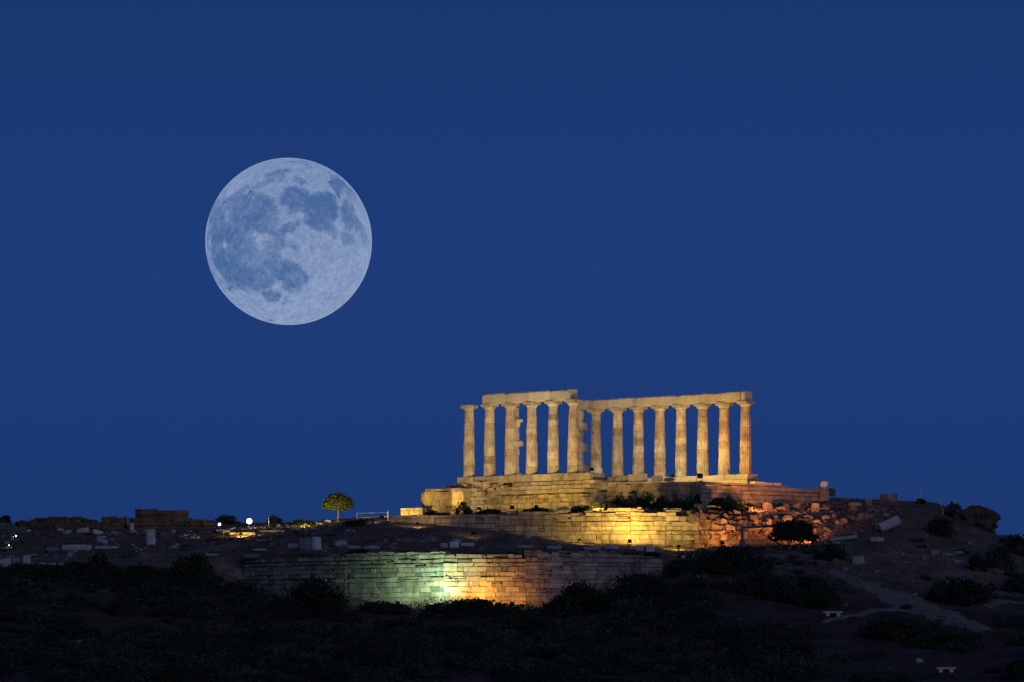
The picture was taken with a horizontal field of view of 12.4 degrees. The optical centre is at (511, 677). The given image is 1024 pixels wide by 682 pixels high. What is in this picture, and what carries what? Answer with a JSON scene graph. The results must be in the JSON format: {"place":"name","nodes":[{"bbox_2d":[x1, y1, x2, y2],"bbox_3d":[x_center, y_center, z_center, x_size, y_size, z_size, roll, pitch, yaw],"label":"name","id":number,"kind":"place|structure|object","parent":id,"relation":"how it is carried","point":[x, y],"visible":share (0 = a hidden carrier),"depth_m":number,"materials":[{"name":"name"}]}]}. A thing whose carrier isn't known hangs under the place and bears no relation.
{"place":"outdoors","nodes":[
{"label":"outdoors","id":0,"kind":"place"},
{"bbox_2d":[205,158,371,324],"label":"moon","id":1,"kind":"object","parent":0,"point":[288,241],"visible":1,"depth_m":8886.50,"materials":[{"name":"white"}]},
{"bbox_2d":[0,498,1023,681],"bbox_3d":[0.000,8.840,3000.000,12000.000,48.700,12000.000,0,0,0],"label":"ground","id":2,"kind":"structure","parent":0,"point":[970,665],"depth_m":359.32,"materials":[{"name":"soil"}]},
{"bbox_2d":[0,558,11,566],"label":"marble block","id":3,"kind":"object","parent":2,"relation":"on","point":[5,562],"depth_m":369.74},
{"bbox_2d":[0,515,12,523],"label":"shrub","id":4,"kind":"object","parent":2,"relation":"on","point":[6,519],"visible":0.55,"depth_m":405.07,"materials":[{"name":"green plant"}]},
{"bbox_2d":[0,522,26,536],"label":"ruined wall","id":5,"kind":"structure","parent":2,"relation":"on","point":[10,529],"depth_m":396.04,"materials":[{"name":"grey stone"}]},
{"bbox_2d":[0,536,31,541],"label":"ruined wall","id":6,"kind":"structure","parent":2,"relation":"on","point":[13,538],"depth_m":389.29,"materials":[{"name":"grey stone"}]},
{"bbox_2d":[23,555,30,563],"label":"marble block","id":7,"kind":"object","parent":2,"relation":"on","point":[27,558],"depth_m":371.73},
{"bbox_2d":[7,563,81,580],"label":"shrub","id":8,"kind":"object","parent":2,"relation":"on","point":[43,569],"visible":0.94,"depth_m":362.04,"materials":[{"name":"green plant"}]},
{"bbox_2d":[19,516,100,530],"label":"ruined wall","id":9,"kind":"structure","parent":2,"relation":"on","point":[50,523],"depth_m":400.27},
{"bbox_2d":[61,545,91,549],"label":"marble block","id":10,"kind":"object","parent":2,"relation":"on","point":[72,547],"depth_m":380.33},
{"bbox_2d":[84,549,113,573],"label":"shrub","id":11,"kind":"object","parent":2,"relation":"on","point":[95,558],"visible":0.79,"depth_m":366.31,"materials":[{"name":"green plant"}]},
{"bbox_2d":[95,546,118,548],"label":"marble block","id":12,"kind":"object","parent":2,"relation":"on","point":[105,547],"depth_m":380.62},
{"bbox_2d":[101,516,126,529],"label":"ruined wall","id":13,"kind":"structure","parent":2,"relation":"on","point":[116,522],"depth_m":401.02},
{"bbox_2d":[109,562,174,585],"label":"shrub","id":14,"kind":"object","parent":2,"relation":"on","point":[135,572],"visible":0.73,"depth_m":360.09,"materials":[{"name":"green plant"}]},
{"bbox_2d":[146,529,154,545],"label":"column drum","id":15,"kind":"object","parent":2,"relation":"on","point":[150,536],"depth_m":381.80,"materials":[{"name":"stone"}]},
{"bbox_2d":[135,509,187,517],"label":"ruined wall","id":16,"kind":"structure","parent":2,"relation":"on","point":[142,513],"depth_m":402.11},
{"bbox_2d":[133,542,200,546],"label":"ruined wall","id":17,"kind":"structure","parent":2,"relation":"on","point":[172,543],"depth_m":380.55,"materials":[{"name":"grey stone"}]},
{"bbox_2d":[128,516,214,529],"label":"ruined wall","id":18,"kind":"structure","parent":2,"relation":"on","point":[151,522],"depth_m":400.24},
{"bbox_2d":[161,551,219,583],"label":"shrub","id":19,"kind":"object","parent":2,"relation":"on","point":[186,569],"visible":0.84,"depth_m":363.12,"materials":[{"name":"green plant"}]},
{"bbox_2d":[215,514,239,524],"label":"shrub","id":20,"kind":"object","parent":2,"relation":"on","point":[223,518],"visible":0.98,"depth_m":404.01,"materials":[{"name":"green plant"}]},
{"bbox_2d":[229,532,255,534],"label":"marble block","id":21,"kind":"structure","parent":2,"relation":"on","point":[237,533],"depth_m":386.35,"materials":[{"name":"stone"}]},
{"bbox_2d":[240,553,261,558],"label":"marble block","id":22,"kind":"structure","parent":2,"relation":"on","point":[250,556],"depth_m":371.89,"materials":[{"name":"grey stone"}]},
{"bbox_2d":[266,515,282,523],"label":"shrub","id":23,"kind":"object","parent":2,"relation":"on","point":[274,518],"visible":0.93,"depth_m":403.85,"materials":[{"name":"green plant"}]},
{"bbox_2d":[287,519,315,524],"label":"shrub","id":24,"kind":"object","parent":2,"relation":"on","point":[299,522],"visible":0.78,"depth_m":398.29,"materials":[{"name":"green plant"}]},
{"bbox_2d":[299,538,310,549],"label":"marble block","id":25,"kind":"object","parent":2,"relation":"on","point":[304,543],"depth_m":371.64,"materials":[{"name":"grey stone"}]},
{"bbox_2d":[277,574,354,618],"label":"shrub","id":26,"kind":"object","parent":2,"relation":"on","point":[314,593],"visible":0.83,"depth_m":351.39,"materials":[{"name":"green plant"}]},
{"bbox_2d":[311,537,320,549],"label":"column drum","id":27,"kind":"object","parent":2,"relation":"on","point":[315,543],"depth_m":371.49,"materials":[{"name":"stone"}]},
{"bbox_2d":[321,492,354,521],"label":"tree","id":28,"kind":"object","parent":2,"relation":"on","point":[338,501],"visible":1,"depth_m":400.00,"materials":[{"name":"green plant"}]},
{"bbox_2d":[334,540,346,546],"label":"marble block","id":29,"kind":"object","parent":2,"relation":"on","point":[340,543],"depth_m":372.25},
{"bbox_2d":[0,518,693,560],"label":"pale stones","id":30,"kind":"object","parent":2,"relation":"on","point":[71,554],"visible":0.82,"depth_m":381.33,"materials":[{"name":"stone"}]},
{"bbox_2d":[343,518,369,526],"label":"shrub","id":31,"kind":"object","parent":2,"relation":"on","point":[359,522],"visible":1,"depth_m":388.05,"materials":[{"name":"green plant"}]},
{"bbox_2d":[347,549,369,553],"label":"shrub","id":32,"kind":"object","parent":2,"relation":"on","point":[356,551],"visible":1,"depth_m":365.16,"materials":[{"name":"green plant"}]},
{"bbox_2d":[364,545,379,549],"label":"marble block","id":33,"kind":"object","parent":2,"relation":"on","point":[371,547],"depth_m":367.51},
{"bbox_2d":[233,552,525,608],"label":"terrace wall","id":34,"kind":"structure","parent":2,"relation":"on","point":[411,577],"depth_m":360.37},
{"bbox_2d":[358,600,410,614],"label":"shrub","id":35,"kind":"object","parent":2,"relation":"on","point":[372,607],"visible":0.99,"depth_m":352.87,"materials":[{"name":"green plant"}]},
{"bbox_2d":[395,538,414,542],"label":"marble block","id":36,"kind":"object","parent":2,"relation":"on","point":[404,540],"depth_m":374.09,"materials":[{"name":"grey stone"}]},
{"bbox_2d":[401,508,426,515],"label":"masonry stub","id":37,"kind":"object","parent":2,"relation":"on","point":[412,511],"visible":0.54,"depth_m":393.61,"materials":[{"name":"stone"}]},
{"bbox_2d":[418,603,448,615],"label":"shrub","id":38,"kind":"object","parent":2,"relation":"on","point":[433,607],"visible":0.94,"depth_m":349.88,"materials":[{"name":"green plant"}]},
{"bbox_2d":[423,511,449,514],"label":"shrub","id":39,"kind":"object","parent":2,"relation":"on","point":[433,513],"visible":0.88,"depth_m":390.99,"materials":[{"name":"green plant"}]},
{"bbox_2d":[421,492,462,514],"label":"masonry pier","id":40,"kind":"structure","parent":2,"relation":"on","point":[443,502],"depth_m":393.17,"materials":[{"name":"stone"}]},
{"bbox_2d":[425,489,450,491],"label":"cap slab","id":41,"kind":"structure","parent":40,"relation":"on","point":[437,490],"depth_m":393.18,"materials":[{"name":"stone"}]},
{"bbox_2d":[448,542,458,547],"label":"marble block","id":42,"kind":"object","parent":2,"relation":"on","point":[453,544],"depth_m":373.26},
{"bbox_2d":[449,488,469,507],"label":"stair wall","id":43,"kind":"structure","parent":2,"relation":"on","point":[466,495],"depth_m":401.57,"materials":[{"name":"stone"}]},
{"bbox_2d":[452,501,472,514],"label":"shrub","id":44,"kind":"object","parent":2,"relation":"on","point":[461,508],"visible":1,"depth_m":390.14,"materials":[{"name":"green plant"}]},
{"bbox_2d":[446,597,521,619],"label":"shrub","id":45,"kind":"object","parent":2,"relation":"on","point":[491,609],"visible":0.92,"depth_m":349.92,"materials":[{"name":"green plant"}]},
{"bbox_2d":[475,508,505,514],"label":"shrub","id":46,"kind":"object","parent":2,"relation":"on","point":[487,511],"visible":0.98,"depth_m":388.28,"materials":[{"name":"green plant"}]},
{"bbox_2d":[77,597,922,662],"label":"pale stones","id":47,"kind":"object","parent":2,"relation":"on","point":[917,660],"visible":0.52,"depth_m":318.65,"materials":[{"name":"stone"}]},
{"bbox_2d":[0,520,1023,681],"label":"scrub","id":48,"kind":"object","parent":2,"relation":"on","point":[500,643],"visible":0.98,"depth_m":328.21,"materials":[{"name":"green plant"}]},
{"bbox_2d":[0,496,1023,601],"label":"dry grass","id":49,"kind":"structure","parent":2,"relation":"on","point":[247,526],"depth_m":379.74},
{"bbox_2d":[389,507,698,547],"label":"terrace wall","id":50,"kind":"structure","parent":2,"relation":"on","point":[624,525],"depth_m":382.09,"materials":[{"name":"stone"}]},
{"bbox_2d":[556,508,570,513],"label":"marble block","id":51,"kind":"object","parent":50,"relation":"on","point":[564,511],"depth_m":383.31,"materials":[{"name":"stone"}]},
{"bbox_2d":[569,505,589,513],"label":"shrub","id":52,"kind":"object","parent":2,"relation":"on","point":[574,509],"visible":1,"depth_m":383.67,"materials":[{"name":"green plant"}]},
{"bbox_2d":[542,579,617,617],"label":"shrub","id":53,"kind":"object","parent":2,"relation":"on","point":[578,599],"visible":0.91,"depth_m":348.89,"materials":[{"name":"green plant"}]},
{"bbox_2d":[522,550,662,608],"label":"terrace wall","id":54,"kind":"structure","parent":2,"relation":"on","point":[547,576],"depth_m":358.61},
{"bbox_2d":[589,501,602,509],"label":"shrub","id":55,"kind":"object","parent":2,"relation":"on","point":[594,505],"visible":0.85,"depth_m":388.29,"materials":[{"name":"green plant"}]},
{"bbox_2d":[604,545,619,550],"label":"marble block","id":56,"kind":"object","parent":2,"relation":"on","point":[613,547],"depth_m":375.68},
{"bbox_2d":[599,497,638,512],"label":"shrub","id":57,"kind":"object","parent":2,"relation":"on","point":[617,502],"visible":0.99,"depth_m":383.83,"materials":[{"name":"green plant"}]},
{"bbox_2d":[549,506,702,512],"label":"rubble","id":58,"kind":"object","parent":2,"relation":"on","point":[596,510],"visible":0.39,"depth_m":386.56,"materials":[{"name":"stone"}]},
{"bbox_2d":[625,491,640,506],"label":"shrub","id":59,"kind":"object","parent":2,"relation":"on","point":[636,500],"visible":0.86,"depth_m":387.67,"materials":[{"name":"green plant"}]},
{"bbox_2d":[445,389,829,511],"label":"temple ruin","id":60,"kind":"object","parent":2,"relation":"on","point":[575,485],"visible":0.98,"depth_m":399.56,"materials":[{"name":"stone"}]},
{"bbox_2d":[604,477,614,482],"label":"marble block","id":61,"kind":"structure","parent":60,"relation":"on","point":[609,479],"depth_m":396.46,"materials":[{"name":"stone"}]},
{"bbox_2d":[615,475,627,482],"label":"marble block","id":62,"kind":"structure","parent":60,"relation":"on","point":[622,478],"depth_m":396.25,"materials":[{"name":"stone"}]},
{"bbox_2d":[628,474,636,481],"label":"marble block","id":63,"kind":"structure","parent":60,"relation":"on","point":[632,478],"depth_m":395.87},
{"bbox_2d":[637,473,647,481],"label":"marble block","id":64,"kind":"structure","parent":60,"relation":"on","point":[642,477],"depth_m":395.46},
{"bbox_2d":[652,476,662,481],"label":"marble block","id":65,"kind":"structure","parent":60,"relation":"on","point":[657,478],"depth_m":394.25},
{"bbox_2d":[599,571,681,607],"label":"shrub","id":66,"kind":"object","parent":2,"relation":"on","point":[633,584],"visible":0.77,"depth_m":351.38,"materials":[{"name":"green plant"}]},
{"bbox_2d":[638,491,654,509],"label":"shrub","id":67,"kind":"object","parent":2,"relation":"on","point":[644,501],"visible":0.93,"depth_m":387.44,"materials":[{"name":"green plant"}]},
{"bbox_2d":[645,546,654,551],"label":"marble block","id":68,"kind":"object","parent":2,"relation":"on","point":[649,548],"depth_m":375.80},
{"bbox_2d":[643,551,660,557],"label":"shrub","id":69,"kind":"object","parent":2,"relation":"on","point":[657,555],"visible":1,"depth_m":363.75,"materials":[{"name":"green plant"}]},
{"bbox_2d":[652,496,669,508],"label":"shrub","id":70,"kind":"object","parent":2,"relation":"on","point":[661,500],"visible":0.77,"depth_m":387.46,"materials":[{"name":"green plant"}]},
{"bbox_2d":[652,501,697,510],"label":"shrub","id":71,"kind":"object","parent":2,"relation":"on","point":[670,505],"visible":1,"depth_m":383.85,"materials":[{"name":"green plant"}]},
{"bbox_2d":[660,557,697,578],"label":"shrub","id":72,"kind":"object","parent":2,"relation":"on","point":[679,568],"visible":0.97,"depth_m":360.43,"materials":[{"name":"green plant"}]},
{"bbox_2d":[682,492,696,509],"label":"shrub","id":73,"kind":"object","parent":2,"relation":"on","point":[690,504],"visible":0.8,"depth_m":387.22,"materials":[{"name":"green plant"}]},
{"bbox_2d":[692,493,701,509],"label":"shrub","id":74,"kind":"object","parent":2,"relation":"on","point":[697,498],"visible":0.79,"depth_m":387.49,"materials":[{"name":"green plant"}]},
{"bbox_2d":[706,497,735,509],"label":"shrub","id":75,"kind":"object","parent":2,"relation":"on","point":[719,499],"visible":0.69,"depth_m":388.60,"materials":[{"name":"green plant"}]},
{"bbox_2d":[686,505,775,547],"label":"broken wall","id":76,"kind":"structure","parent":2,"relation":"on","point":[714,530],"depth_m":382.77,"materials":[{"name":"stone"}]},
{"bbox_2d":[685,545,778,576],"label":"shrub","id":77,"kind":"object","parent":2,"relation":"on","point":[737,557],"visible":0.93,"depth_m":361.89,"materials":[{"name":"green plant"}]},
{"bbox_2d":[716,500,758,515],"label":"shrub","id":78,"kind":"object","parent":2,"relation":"on","point":[730,506],"visible":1,"depth_m":385.56,"materials":[{"name":"green plant"}]},
{"bbox_2d":[714,571,794,595],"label":"shrub","id":79,"kind":"object","parent":2,"relation":"on","point":[753,584],"visible":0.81,"depth_m":352.96,"materials":[{"name":"green plant"}]},
{"bbox_2d":[739,525,773,547],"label":"post with arm","id":80,"kind":"object","parent":2,"relation":"on","point":[742,540],"visible":0.89,"depth_m":379.38},
{"bbox_2d":[762,502,772,509],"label":"fallen stone","id":81,"kind":"object","parent":2,"relation":"on","point":[766,505],"visible":1,"depth_m":392.87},
{"bbox_2d":[767,518,824,549],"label":"tree","id":82,"kind":"object","parent":2,"relation":"on","point":[800,531],"visible":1,"depth_m":378.07,"materials":[{"name":"green plant"}]},
{"bbox_2d":[755,571,843,609],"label":"shrub","id":83,"kind":"object","parent":2,"relation":"on","point":[784,591],"visible":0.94,"depth_m":350.36,"materials":[{"name":"green plant"}]},
{"bbox_2d":[701,501,898,538],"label":"rubble","id":84,"kind":"object","parent":2,"relation":"on","point":[786,507],"visible":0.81,"depth_m":389.98,"materials":[{"name":"stone"}]},
{"bbox_2d":[811,503,818,512],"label":"marble block","id":85,"kind":"object","parent":2,"relation":"on","point":[815,507],"depth_m":392.70,"materials":[{"name":"stone"}]},
{"bbox_2d":[820,489,828,501],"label":"marble block","id":86,"kind":"structure","parent":2,"relation":"on","point":[824,494],"depth_m":400.38,"materials":[{"name":"grey stone"}]},
{"bbox_2d":[812,541,848,561],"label":"shrub","id":87,"kind":"object","parent":2,"relation":"on","point":[832,551],"visible":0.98,"depth_m":373.59,"materials":[{"name":"green plant"}]},
{"bbox_2d":[832,558,841,565],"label":"marble block","id":88,"kind":"object","parent":2,"relation":"on","point":[836,562],"depth_m":370.64,"materials":[{"name":"stone"}]},
{"bbox_2d":[829,535,857,541],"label":"marble block","id":89,"kind":"object","parent":2,"relation":"on","point":[843,538],"depth_m":381.10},
{"bbox_2d":[687,505,1022,617],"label":"pale stones","id":90,"kind":"object","parent":2,"relation":"on","point":[874,570],"visible":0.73,"depth_m":371.30,"materials":[{"name":"stone"}]},
{"bbox_2d":[852,556,864,564],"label":"marble block","id":91,"kind":"object","parent":2,"relation":"on","point":[859,560],"depth_m":372.96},
{"bbox_2d":[821,608,913,622],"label":"footpath","id":92,"kind":"structure","parent":2,"relation":"on","point":[864,612],"depth_m":347.74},
{"bbox_2d":[869,537,883,541],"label":"marble block","id":93,"kind":"object","parent":2,"relation":"on","point":[879,539],"depth_m":379.26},
{"bbox_2d":[880,494,887,501],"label":"column drum","id":94,"kind":"object","parent":2,"relation":"on","point":[883,497],"depth_m":403.69,"materials":[{"name":"grey stone"}]},
{"bbox_2d":[879,515,900,531],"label":"fallen drum","id":95,"kind":"object","parent":2,"relation":"on","point":[890,523],"visible":1,"depth_m":383.55,"materials":[{"name":"stone"}]},
{"bbox_2d":[890,493,896,502],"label":"column drum","id":96,"kind":"object","parent":2,"relation":"on","point":[893,497],"depth_m":403.74,"materials":[{"name":"grey stone"}]},
{"bbox_2d":[851,615,938,642],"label":"shrub","id":97,"kind":"object","parent":2,"relation":"on","point":[906,629],"visible":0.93,"depth_m":334.93,"materials":[{"name":"green plant"}]},
{"bbox_2d":[821,570,992,631],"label":"footpath","id":98,"kind":"structure","parent":2,"relation":"on","point":[898,599],"depth_m":354.80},
{"bbox_2d":[922,515,955,537],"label":"shrub","id":99,"kind":"object","parent":2,"relation":"on","point":[943,523],"visible":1,"depth_m":385.69,"materials":[{"name":"green plant"}]},
{"bbox_2d":[902,630,983,651],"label":"shrub","id":100,"kind":"object","parent":2,"relation":"on","point":[933,640],"visible":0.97,"depth_m":329.43,"materials":[{"name":"green plant"}]},
{"bbox_2d":[936,667,955,671],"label":"bench","id":101,"kind":"object","parent":2,"relation":"on","point":[940,669],"visible":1,"depth_m":314.11,"materials":[{"name":"stone"}]},
{"bbox_2d":[941,503,962,517],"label":"shrub","id":102,"kind":"object","parent":2,"relation":"on","point":[951,512],"visible":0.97,"depth_m":399.80,"materials":[{"name":"green plant"}]},
{"bbox_2d":[925,575,997,605],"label":"shrub","id":103,"kind":"object","parent":2,"relation":"on","point":[963,591],"visible":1,"depth_m":356.43,"materials":[{"name":"green plant"}]},
{"bbox_2d":[952,505,1000,533],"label":"rock outcrop","id":104,"kind":"object","parent":2,"relation":"on","point":[982,518],"visible":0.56,"depth_m":398.23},
{"bbox_2d":[967,552,987,571],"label":"shrub","id":105,"kind":"object","parent":2,"relation":"on","point":[975,561],"visible":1,"depth_m":375.48,"materials":[{"name":"green plant"}]},
{"bbox_2d":[984,541,1018,572],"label":"shrub","id":106,"kind":"object","parent":2,"relation":"on","point":[993,555],"visible":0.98,"depth_m":378.37,"materials":[{"name":"green plant"}]},
{"bbox_2d":[982,599,1023,607],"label":"footpath","id":107,"kind":"structure","parent":2,"relation":"on","point":[992,603],"depth_m":357.95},
{"bbox_2d":[998,535,1013,544],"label":"shrub","id":108,"kind":"object","parent":2,"relation":"on","point":[1003,540],"visible":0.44,"depth_m":392.60,"materials":[{"name":"green plant"}]},
{"bbox_2d":[997,571,1023,593],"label":"shrub","id":109,"kind":"object","parent":2,"relation":"on","point":[1017,582],"visible":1,"depth_m":368.01,"materials":[{"name":"green plant"}]},
{"bbox_2d":[1001,659,1023,680],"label":"shrub","id":110,"kind":"object","parent":2,"relation":"on","point":[1015,668],"visible":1,"depth_m":305.30,"materials":[{"name":"green plant"}]},
{"bbox_2d":[1005,533,1023,556],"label":"shrub","id":111,"kind":"object","parent":2,"relation":"on","point":[1017,542],"visible":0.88,"depth_m":387.44,"materials":[{"name":"green plant"}]},
{"bbox_2d":[0,0,1023,537],"label":"sky","id":112,"kind":"structure","parent":0,"point":[814,209],"materials":[{"name":"blue"}]},
{"bbox_2d":[516,507,553,511],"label":"shrub","id":113,"kind":"object","parent":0,"point":[533,509],"visible":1,"depth_m":385.35,"materials":[{"name":"green plant"}]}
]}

